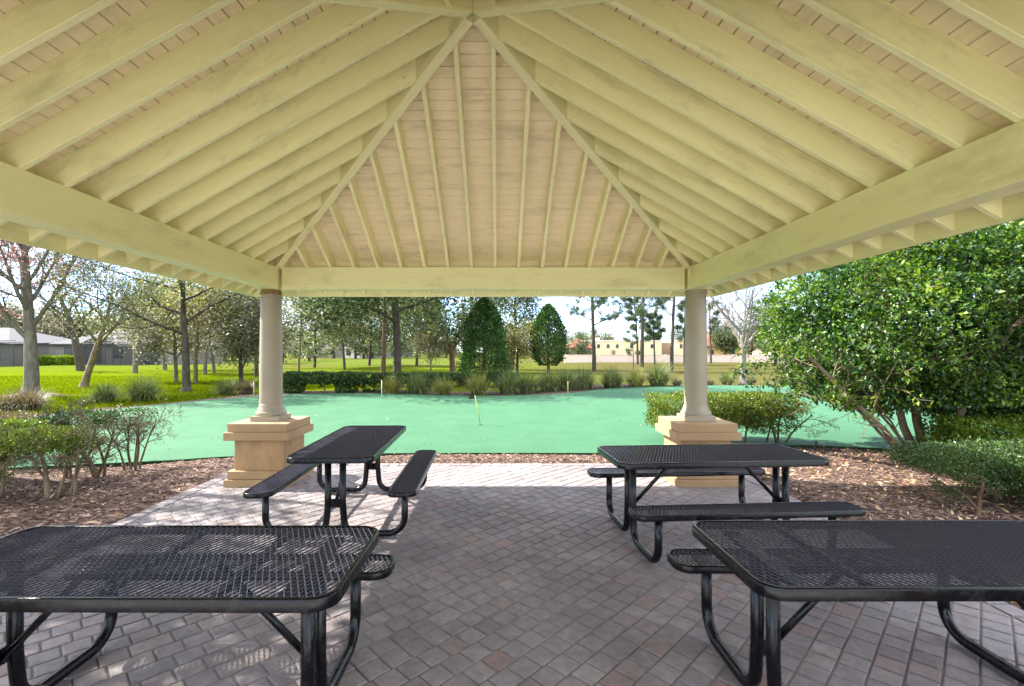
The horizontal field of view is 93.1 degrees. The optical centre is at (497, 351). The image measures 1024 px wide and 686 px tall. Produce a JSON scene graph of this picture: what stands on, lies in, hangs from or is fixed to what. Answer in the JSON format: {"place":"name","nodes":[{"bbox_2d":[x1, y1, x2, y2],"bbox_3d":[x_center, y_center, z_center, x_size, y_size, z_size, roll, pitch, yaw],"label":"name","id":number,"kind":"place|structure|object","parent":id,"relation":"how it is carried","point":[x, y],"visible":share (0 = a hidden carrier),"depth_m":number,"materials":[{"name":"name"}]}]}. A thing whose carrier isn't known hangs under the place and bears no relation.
{"place":"outdoors","nodes":[
{"label":"outdoors","id":0,"kind":"place"},
{"bbox_2d":[82,381,128,402],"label":"ornamental grass","id":1,"kind":"object","parent":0,"point":[107,395],"depth_m":16.06,"materials":[{"name":"plant"}]},
{"bbox_2d":[111,372,172,402],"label":"ornamental grass","id":2,"kind":"object","parent":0,"point":[141,392],"depth_m":16.33,"materials":[{"name":"plant"}]},
{"bbox_2d":[207,375,240,395],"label":"ornamental grass","id":3,"kind":"object","parent":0,"point":[225,389],"depth_m":18.73,"materials":[{"name":"plant"}]},
{"bbox_2d":[0,352,799,413],"bbox_3d":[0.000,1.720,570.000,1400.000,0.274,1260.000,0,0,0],"label":"lawn","id":4,"kind":"structure","parent":0,"point":[361,365],"depth_m":47.09,"materials":[{"name":"plant"}]},
{"bbox_2d":[0,313,22,329],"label":"tree","id":5,"kind":"object","parent":4,"relation":"on","point":[10,326],"visible":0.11,"depth_m":85.18,"materials":[{"name":"green plant"}]},
{"bbox_2d":[0,387,30,411],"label":"ornamental grass","id":6,"kind":"object","parent":4,"relation":"on","point":[4,402],"depth_m":13.57,"materials":[{"name":"plant"}]},
{"bbox_2d":[0,409,50,423],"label":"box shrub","id":7,"kind":"object","parent":4,"relation":"on","point":[25,414],"visible":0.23,"depth_m":7.42,"materials":[{"name":"plant"}]},
{"bbox_2d":[2,383,57,411],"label":"ornamental grass","id":8,"kind":"object","parent":4,"relation":"on","point":[34,402],"depth_m":13.77,"materials":[{"name":"plant"}]},
{"bbox_2d":[0,295,64,333],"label":"tree","id":9,"kind":"object","parent":4,"relation":"on","point":[11,306],"visible":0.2,"depth_m":86.46,"materials":[{"name":"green plant"}]},
{"bbox_2d":[0,328,68,365],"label":"house","id":10,"kind":"structure","parent":4,"relation":"on","point":[6,356],"depth_m":61.88,"materials":[{"name":"grey metal"}]},
{"bbox_2d":[0,393,71,396],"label":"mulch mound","id":11,"kind":"object","parent":4,"relation":"on","point":[53,394],"visible":0.29,"depth_m":18.55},
{"bbox_2d":[0,239,121,394],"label":"maple tree","id":12,"kind":"object","parent":11,"relation":"on","point":[26,296],"visible":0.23,"depth_m":18.56,"materials":[{"name":"grey plant"}]},
{"bbox_2d":[17,305,72,337],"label":"tree","id":13,"kind":"object","parent":4,"relation":"on","point":[46,329],"visible":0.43,"depth_m":83.87,"materials":[{"name":"green plant"}]},
{"bbox_2d":[38,354,74,365],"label":"hedge","id":14,"kind":"object","parent":4,"relation":"on","point":[50,360],"visible":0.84,"depth_m":58.04,"materials":[{"name":"green plant"}]},
{"bbox_2d":[34,298,93,338],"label":"tree","id":15,"kind":"object","parent":4,"relation":"on","point":[69,337],"visible":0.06,"depth_m":92.01,"materials":[{"name":"green plant"}]},
{"bbox_2d":[13,273,117,370],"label":"bare tree","id":16,"kind":"object","parent":4,"relation":"on","point":[78,358],"visible":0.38,"depth_m":43.38,"materials":[{"name":"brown plant"}]},
{"bbox_2d":[67,307,109,333],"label":"tree","id":17,"kind":"object","parent":4,"relation":"on","point":[97,315],"visible":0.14,"depth_m":95.42,"materials":[{"name":"green plant"}]},
{"bbox_2d":[32,249,168,387],"bbox_3d":[-18.357,-2.168,22.962,5.879,7.975,5.237,0,0,-43],"label":"bare tree","id":18,"kind":"object","parent":4,"relation":"on","point":[85,381],"visible":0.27,"depth_m":22.82,"materials":[{"name":"beige plant"}]},
{"bbox_2d":[80,337,138,364],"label":"screen enclosure","id":19,"kind":"object","parent":4,"relation":"on","point":[97,358],"visible":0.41,"depth_m":58.48,"materials":[{"name":"grey metal"}]},
{"bbox_2d":[73,268,155,372],"bbox_3d":[-30.293,-2.626,39.342,6.637,8.698,7.078,0,0,0],"label":"feathery tree","id":20,"kind":"object","parent":4,"relation":"on","point":[134,366],"visible":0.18,"depth_m":39.07,"materials":[{"name":"green plant"}]},
{"bbox_2d":[0,375,258,415],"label":"grass","id":21,"kind":"structure","parent":4,"relation":"on","point":[70,391],"depth_m":21.51,"materials":[{"name":"plant"}]},
{"bbox_2d":[48,328,222,364],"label":"house","id":22,"kind":"structure","parent":4,"relation":"on","point":[64,347],"depth_m":63.00,"materials":[{"name":"grey metal"}]},
{"bbox_2d":[64,347,100,362],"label":"window","id":23,"kind":"structure","parent":22,"relation":"in","point":[67,350],"depth_m":62.93,"materials":[{"name":"grey glass"}]},
{"bbox_2d":[144,348,159,363],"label":"window","id":24,"kind":"structure","parent":22,"relation":"in","point":[156,360],"depth_m":62.93,"materials":[{"name":"glass"}]},
{"bbox_2d":[15,247,296,392],"bbox_3d":[-13.341,-2.438,20.009,10.378,8.515,7.251,0,0,-31],"label":"oak tree","id":25,"kind":"object","parent":4,"relation":"on","point":[186,376],"visible":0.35,"depth_m":19.65,"materials":[{"name":"green plant"}]},
{"bbox_2d":[117,272,203,369],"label":"feathery tree","id":26,"kind":"object","parent":4,"relation":"on","point":[164,365],"visible":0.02,"depth_m":45.88,"materials":[{"name":"green plant"}]},
{"bbox_2d":[108,283,226,380],"bbox_3d":[-18.473,-1.466,27.563,6.020,6.374,5.519,0,0,0],"label":"feathery tree","id":27,"kind":"object","parent":4,"relation":"on","point":[152,345],"visible":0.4,"depth_m":26.81,"materials":[{"name":"green plant"}]},
{"bbox_2d":[149,286,215,372],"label":"feathery tree","id":28,"kind":"object","parent":4,"relation":"on","point":[213,366],"visible":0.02,"depth_m":39.07,"materials":[{"name":"green plant"}]},
{"bbox_2d":[125,275,248,383],"bbox_3d":[-15.937,-2.354,25.070,6.701,8.163,6.018,0,0,0],"label":"feathery tree","id":29,"kind":"object","parent":4,"relation":"on","point":[195,361],"visible":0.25,"depth_m":25.30,"materials":[{"name":"green plant"}]},
{"bbox_2d":[163,291,246,373],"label":"feathery tree","id":30,"kind":"object","parent":4,"relation":"on","point":[205,365],"visible":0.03,"depth_m":36.46,"materials":[{"name":"green plant"}]},
{"bbox_2d":[187,286,295,382],"bbox_3d":[-13.397,-1.442,25.394,5.220,6.336,5.556,0,0,0],"label":"feathery tree","id":31,"kind":"object","parent":4,"relation":"on","point":[244,348],"visible":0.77,"depth_m":24.56,"materials":[{"name":"green plant"}]},
{"bbox_2d":[232,377,258,394],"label":"ornamental grass","id":32,"kind":"object","parent":4,"relation":"on","point":[248,389],"depth_m":18.72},
{"bbox_2d":[201,294,305,376],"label":"feathery tree","id":33,"kind":"object","parent":4,"relation":"on","point":[287,340],"visible":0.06,"depth_m":33.15,"materials":[{"name":"green plant"}]},
{"bbox_2d":[251,297,366,367],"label":"oak tree","id":34,"kind":"object","parent":4,"relation":"on","point":[329,344],"visible":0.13,"depth_m":52.19,"materials":[{"name":"green plant"}]},
{"bbox_2d":[286,331,334,360],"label":"tree","id":35,"kind":"object","parent":4,"relation":"on","point":[305,354],"visible":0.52,"depth_m":87.82,"materials":[{"name":"green plant"}]},
{"bbox_2d":[282,297,345,370],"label":"slender tree","id":36,"kind":"object","parent":4,"relation":"on","point":[299,356],"visible":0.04,"depth_m":38.92,"materials":[{"name":"green plant"}]},
{"bbox_2d":[301,339,342,357],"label":"house","id":37,"kind":"structure","parent":4,"relation":"on","point":[340,354],"depth_m":142.00,"materials":[{"name":"grey stone"}]},
{"bbox_2d":[320,325,362,358],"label":"tree","id":38,"kind":"object","parent":4,"relation":"on","point":[333,353],"visible":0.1,"depth_m":118.17,"materials":[{"name":"green plant"}]},
{"bbox_2d":[282,297,401,369],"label":"oak tree","id":39,"kind":"object","parent":4,"relation":"on","point":[343,350],"depth_m":43.81,"materials":[{"name":"green plant"}]},
{"bbox_2d":[345,346,368,357],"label":"house","id":40,"kind":"structure","parent":4,"relation":"on","point":[351,354],"depth_m":138.00,"materials":[{"name":"beige"}]},
{"bbox_2d":[339,324,380,358],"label":"tree","id":41,"kind":"object","parent":4,"relation":"on","point":[355,348],"visible":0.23,"depth_m":119.03,"materials":[{"name":"green plant"}]},
{"bbox_2d":[340,302,392,365],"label":"oak tree","id":42,"kind":"object","parent":4,"relation":"on","point":[377,335],"visible":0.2,"depth_m":58.42,"materials":[{"name":"green plant"}]},
{"bbox_2d":[352,326,392,358],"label":"tree","id":43,"kind":"object","parent":4,"relation":"on","point":[367,350],"visible":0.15,"depth_m":120.94,"materials":[{"name":"green plant"}]},
{"bbox_2d":[342,297,425,372],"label":"oak tree","id":44,"kind":"object","parent":4,"relation":"on","point":[383,362],"visible":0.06,"depth_m":37.16,"materials":[{"name":"green plant"}]},
{"bbox_2d":[259,297,511,386],"bbox_3d":[-5.101,-4.468,22.895,13.556,12.576,11.102,0,0,-44],"label":"oak tree","id":45,"kind":"object","parent":4,"relation":"on","point":[333,302],"visible":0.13,"depth_m":21.17,"materials":[{"name":"green plant"}]},
{"bbox_2d":[373,343,411,357],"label":"house","id":46,"kind":"structure","parent":4,"relation":"on","point":[389,354],"depth_m":143.00,"materials":[{"name":"grey stone"}]},
{"bbox_2d":[387,328,419,357],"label":"tree","id":47,"kind":"object","parent":4,"relation":"on","point":[402,349],"visible":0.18,"depth_m":127.16,"materials":[{"name":"green plant"}]},
{"bbox_2d":[375,297,454,366],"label":"oak tree","id":48,"kind":"object","parent":4,"relation":"on","point":[403,332],"visible":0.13,"depth_m":54.73,"materials":[{"name":"green plant"}]},
{"bbox_2d":[406,316,454,371],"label":"tree","id":49,"kind":"object","parent":4,"relation":"on","point":[421,344],"visible":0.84,"depth_m":36.87,"materials":[{"name":"green plant"}]},
{"bbox_2d":[389,297,503,371],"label":"oak tree","id":50,"kind":"object","parent":4,"relation":"on","point":[458,330],"visible":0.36,"depth_m":38.66,"materials":[{"name":"green plant"}]},
{"bbox_2d":[423,372,519,386],"bbox_3d":[-1.310,1.367,23.765,4.815,0.814,1.028,0,0,0],"label":"hedge","id":51,"kind":"object","parent":4,"relation":"on","point":[456,378],"visible":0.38,"depth_m":23.50,"materials":[{"name":"green plant"}]},
{"bbox_2d":[455,297,514,386],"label":"evergreen tree","id":52,"kind":"object","parent":4,"relation":"on","point":[488,320],"visible":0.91,"depth_m":23.47,"materials":[{"name":"green plant"}]},
{"bbox_2d":[478,297,553,369],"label":"oak tree","id":53,"kind":"object","parent":4,"relation":"on","point":[517,305],"visible":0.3,"depth_m":44.51,"materials":[{"name":"green plant"}]},
{"bbox_2d":[503,316,542,371],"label":"tree","id":54,"kind":"object","parent":4,"relation":"on","point":[517,335],"visible":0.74,"depth_m":38.93,"materials":[{"name":"green plant"}]},
{"bbox_2d":[527,303,570,372],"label":"evergreen tree","id":55,"kind":"object","parent":4,"relation":"on","point":[548,315],"visible":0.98,"depth_m":38.51,"materials":[{"name":"green plant"}]},
{"bbox_2d":[567,330,591,354],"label":"tree","id":56,"kind":"object","parent":4,"relation":"on","point":[580,351],"visible":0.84,"depth_m":99.29,"materials":[{"name":"green plant"}]},
{"bbox_2d":[563,297,624,371],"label":"pine tree","id":57,"kind":"object","parent":4,"relation":"on","point":[601,301],"visible":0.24,"depth_m":42.20,"materials":[{"name":"green plant"}]},
{"bbox_2d":[584,338,682,354],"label":"apartment building","id":58,"kind":"structure","parent":4,"relation":"on","point":[619,346],"depth_m":116.00,"materials":[{"name":"beige paint"}]},
{"bbox_2d":[624,326,642,366],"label":"pine tree","id":59,"kind":"object","parent":4,"relation":"on","point":[634,337],"visible":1,"depth_m":52.27,"materials":[{"name":"green plant"}]},
{"bbox_2d":[621,297,648,364],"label":"pine tree","id":60,"kind":"object","parent":4,"relation":"on","point":[633,300],"visible":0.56,"depth_m":65.21,"materials":[{"name":"green plant"}]},
{"bbox_2d":[606,297,665,366],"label":"pine tree","id":61,"kind":"object","parent":4,"relation":"on","point":[641,309],"visible":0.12,"depth_m":53.92,"materials":[{"name":"green plant"}]},
{"bbox_2d":[644,309,666,363],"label":"pine tree","id":62,"kind":"object","parent":4,"relation":"on","point":[656,323],"visible":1,"depth_m":62.62,"materials":[{"name":"green plant"}]},
{"bbox_2d":[649,297,685,370],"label":"pine tree","id":63,"kind":"object","parent":4,"relation":"on","point":[662,300],"visible":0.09,"depth_m":42.21,"materials":[{"name":"green plant"}]},
{"bbox_2d":[674,302,684,364],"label":"pine tree","id":64,"kind":"object","parent":4,"relation":"on","point":[680,315],"visible":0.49,"depth_m":65.36,"materials":[{"name":"green plant"}]},
{"bbox_2d":[564,354,808,362],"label":"boundary wall","id":65,"kind":"structure","parent":4,"relation":"on","point":[627,358],"depth_m":76.41,"materials":[{"name":"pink paint"}]},
{"bbox_2d":[706,298,723,362],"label":"pine tree","id":66,"kind":"object","parent":4,"relation":"on","point":[710,327],"visible":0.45,"depth_m":71.01,"materials":[{"name":"green plant"}]},
{"bbox_2d":[682,334,747,354],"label":"house","id":67,"kind":"structure","parent":4,"relation":"on","point":[713,351],"depth_m":96.00,"materials":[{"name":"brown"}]},
{"bbox_2d":[707,320,738,354],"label":"oak tree","id":68,"kind":"object","parent":4,"relation":"on","point":[724,341],"visible":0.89,"depth_m":86.42,"materials":[{"name":"green plant"}]},
{"bbox_2d":[713,371,738,384],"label":"ornamental grass","id":69,"kind":"object","parent":4,"relation":"on","point":[727,380],"depth_m":24.35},
{"bbox_2d":[740,323,764,354],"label":"tree","id":70,"kind":"object","parent":4,"relation":"on","point":[752,347],"visible":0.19,"depth_m":87.66,"materials":[{"name":"plant"}]},
{"bbox_2d":[731,297,796,365],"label":"oak tree","id":71,"kind":"object","parent":4,"relation":"on","point":[752,327],"visible":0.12,"depth_m":60.14,"materials":[{"name":"green plant"}]},
{"bbox_2d":[0,223,1006,351],"label":"sky","id":72,"kind":"structure","parent":0,"point":[573,323],"materials":[{"name":"white"}]},
{"bbox_2d":[3,385,1008,469],"bbox_3d":[1.652,1.667,15.084,28.104,0.065,17.067,0,0,0],"label":"putting green","id":73,"kind":"object","parent":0,"point":[452,425],"visible":0.58,"depth_m":11.05,"materials":[{"name":"green"}]},
{"bbox_2d":[642,389,781,428],"bbox_3d":[3.916,1.233,8.952,2.359,1.081,1.278,0,0,0],"label":"box hedge","id":74,"kind":"object","parent":73,"relation":"on","point":[720,406],"visible":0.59,"depth_m":8.59,"materials":[{"name":"green plant"}]},
{"bbox_2d":[0,463,1023,685],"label":"patio","id":75,"kind":"structure","parent":0,"point":[462,591],"depth_m":3.06,"materials":[{"name":"brick"}]},
{"bbox_2d":[0,525,394,685],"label":"picnic table","id":76,"kind":"object","parent":75,"relation":"on","point":[306,595],"visible":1,"depth_m":2.14,"materials":[{"name":"grey"}]},
{"bbox_2d":[243,425,436,537],"bbox_3d":[-1.475,1.284,5.050,1.495,0.758,1.830,0,0,-1],"label":"picnic table","id":77,"kind":"object","parent":75,"relation":"on","point":[366,445],"visible":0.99,"depth_m":4.51,"materials":[{"name":"grey"}]},
{"bbox_2d":[0,0,1023,487],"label":"pavilion","id":78,"kind":"structure","parent":75,"relation":"on","point":[274,152],"depth_m":3.80,"materials":[{"name":"beige paint"}]},
{"bbox_2d":[587,443,865,562],"bbox_3d":[1.875,1.284,4.360,1.830,0.758,1.495,0,0,-4],"label":"picnic table","id":79,"kind":"object","parent":75,"relation":"on","point":[657,462],"visible":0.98,"depth_m":4.13,"materials":[{"name":"grey"}]},
{"bbox_2d":[667,520,1023,685],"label":"picnic table","id":80,"kind":"object","parent":75,"relation":"on","point":[981,548],"visible":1,"depth_m":2.23,"materials":[{"name":"grey"}]},
{"bbox_2d":[0,384,1023,610],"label":"mulch bed","id":81,"kind":"object","parent":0,"point":[147,492],"visible":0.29,"depth_m":5.90,"materials":[{"name":"wood"}]},
{"bbox_2d":[0,416,70,496],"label":"box shrub","id":82,"kind":"object","parent":81,"relation":"on","point":[20,423],"visible":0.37,"depth_m":5.72,"materials":[{"name":"green plant"}]},
{"bbox_2d":[0,405,118,497],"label":"box shrub","id":83,"kind":"object","parent":81,"relation":"on","point":[71,442],"visible":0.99,"depth_m":5.51,"materials":[{"name":"green plant"}]},
{"bbox_2d":[36,396,139,477],"bbox_3d":[-5.379,1.168,6.412,1.449,1.213,1.023,0,0,31],"label":"box shrub","id":84,"kind":"object","parent":81,"relation":"on","point":[71,412],"visible":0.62,"depth_m":6.36,"materials":[{"name":"green plant"}]},
{"bbox_2d":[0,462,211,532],"bbox_3d":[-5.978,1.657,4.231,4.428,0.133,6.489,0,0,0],"label":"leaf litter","id":85,"kind":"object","parent":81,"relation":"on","point":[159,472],"visible":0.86,"depth_m":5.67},
{"bbox_2d":[0,457,233,534],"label":"mulch chips","id":86,"kind":"object","parent":81,"relation":"on","point":[62,499],"visible":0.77,"depth_m":5.79,"materials":[{"name":"wood"}]},
{"bbox_2d":[98,399,188,469],"bbox_3d":[-5.169,1.236,7.030,1.158,1.076,0.891,0,0,-36],"label":"box shrub","id":87,"kind":"object","parent":81,"relation":"on","point":[141,422],"visible":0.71,"depth_m":6.91,"materials":[{"name":"green plant"}]},
{"bbox_2d":[283,370,366,393],"bbox_3d":[-7.143,1.250,19.605,3.692,1.048,0.920,0,0,0],"label":"hedge","id":88,"kind":"object","parent":81,"relation":"on","point":[340,381],"visible":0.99,"depth_m":19.34,"materials":[{"name":"green plant"}]},
{"bbox_2d":[370,372,405,393],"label":"ornamental grass","id":89,"kind":"object","parent":81,"relation":"on","point":[391,387],"depth_m":19.18,"materials":[{"name":"plant"}]},
{"bbox_2d":[173,452,609,463],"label":"mulch chips","id":90,"kind":"object","parent":81,"relation":"on","point":[518,454],"visible":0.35,"depth_m":7.51,"materials":[{"name":"wood"}]},
{"bbox_2d":[352,371,438,391],"bbox_3d":[-4.264,1.278,20.118,3.711,0.991,0.912,0,0,0],"label":"hedge","id":91,"kind":"object","parent":81,"relation":"on","point":[372,380],"visible":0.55,"depth_m":19.91,"materials":[{"name":"green plant"}]},
{"bbox_2d":[398,369,436,394],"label":"ornamental grass","id":92,"kind":"object","parent":81,"relation":"on","point":[413,387],"depth_m":18.90,"materials":[{"name":"plant"}]},
{"bbox_2d":[426,373,464,394],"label":"ornamental grass","id":93,"kind":"object","parent":81,"relation":"on","point":[444,387],"depth_m":18.48,"materials":[{"name":"plant"}]},
{"bbox_2d":[455,368,498,395],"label":"ornamental grass","id":94,"kind":"object","parent":81,"relation":"on","point":[478,386],"depth_m":18.44,"materials":[{"name":"plant"}]},
{"bbox_2d":[487,367,530,394],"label":"ornamental grass","id":95,"kind":"object","parent":81,"relation":"on","point":[508,385],"depth_m":18.89,"materials":[{"name":"plant"}]},
{"bbox_2d":[551,364,589,390],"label":"ornamental grass","id":96,"kind":"object","parent":81,"relation":"on","point":[571,384],"depth_m":20.61,"materials":[{"name":"plant"}]},
{"bbox_2d":[567,364,606,388],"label":"ornamental grass","id":97,"kind":"object","parent":81,"relation":"on","point":[583,376],"depth_m":21.49,"materials":[{"name":"plant"}]},
{"bbox_2d":[593,363,633,388],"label":"ornamental grass","id":98,"kind":"object","parent":81,"relation":"on","point":[612,379],"depth_m":22.14,"materials":[{"name":"plant"}]},
{"bbox_2d":[621,365,654,386],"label":"ornamental grass","id":99,"kind":"object","parent":81,"relation":"on","point":[636,381],"depth_m":22.80,"materials":[{"name":"plant"}]},
{"bbox_2d":[636,360,680,385],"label":"ornamental grass","id":100,"kind":"object","parent":81,"relation":"on","point":[658,377],"depth_m":23.15,"materials":[{"name":"plant"}]},
{"bbox_2d":[678,278,788,384],"bbox_3d":[11.723,-1.562,24.320,4.993,6.765,5.310,0,0,19],"label":"bare tree","id":101,"kind":"object","parent":81,"relation":"on","point":[742,338],"visible":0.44,"depth_m":24.30,"materials":[{"name":"grey plant"}]},
{"bbox_2d":[730,382,839,442],"bbox_3d":[5.048,1.155,8.840,1.778,1.237,1.205,0,0,0],"label":"box shrub","id":102,"kind":"object","parent":81,"relation":"on","point":[780,406],"visible":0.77,"depth_m":8.49,"materials":[{"name":"green plant"}]},
{"bbox_2d":[726,218,1023,460],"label":"bush","id":103,"kind":"object","parent":81,"relation":"on","point":[965,356],"visible":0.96,"depth_m":6.90,"materials":[{"name":"green plant"}]},
{"bbox_2d":[750,445,1023,603],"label":"mulch chips","id":104,"kind":"object","parent":81,"relation":"on","point":[928,510],"visible":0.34,"depth_m":5.84,"materials":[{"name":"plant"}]},
{"bbox_2d":[874,440,1023,514],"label":"box shrub","id":105,"kind":"object","parent":81,"relation":"on","point":[963,453],"visible":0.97,"depth_m":5.15,"materials":[{"name":"green plant"}]},
{"bbox_2d":[912,411,1023,454],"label":"box shrub","id":106,"kind":"object","parent":81,"relation":"on","point":[981,424],"visible":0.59,"depth_m":6.84,"materials":[{"name":"green plant"}]},
{"bbox_2d":[942,435,1023,500],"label":"box shrub","id":107,"kind":"object","parent":81,"relation":"on","point":[1006,442],"visible":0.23,"depth_m":5.46,"materials":[{"name":"green plant"}]},
{"bbox_2d":[508,368,547,393],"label":"ornamental grass","id":108,"kind":"object","parent":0,"point":[529,386],"depth_m":19.34,"materials":[{"name":"plant"}]},
{"bbox_2d":[532,366,569,391],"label":"ornamental grass","id":109,"kind":"object","parent":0,"point":[550,381],"depth_m":20.09,"materials":[{"name":"plant"}]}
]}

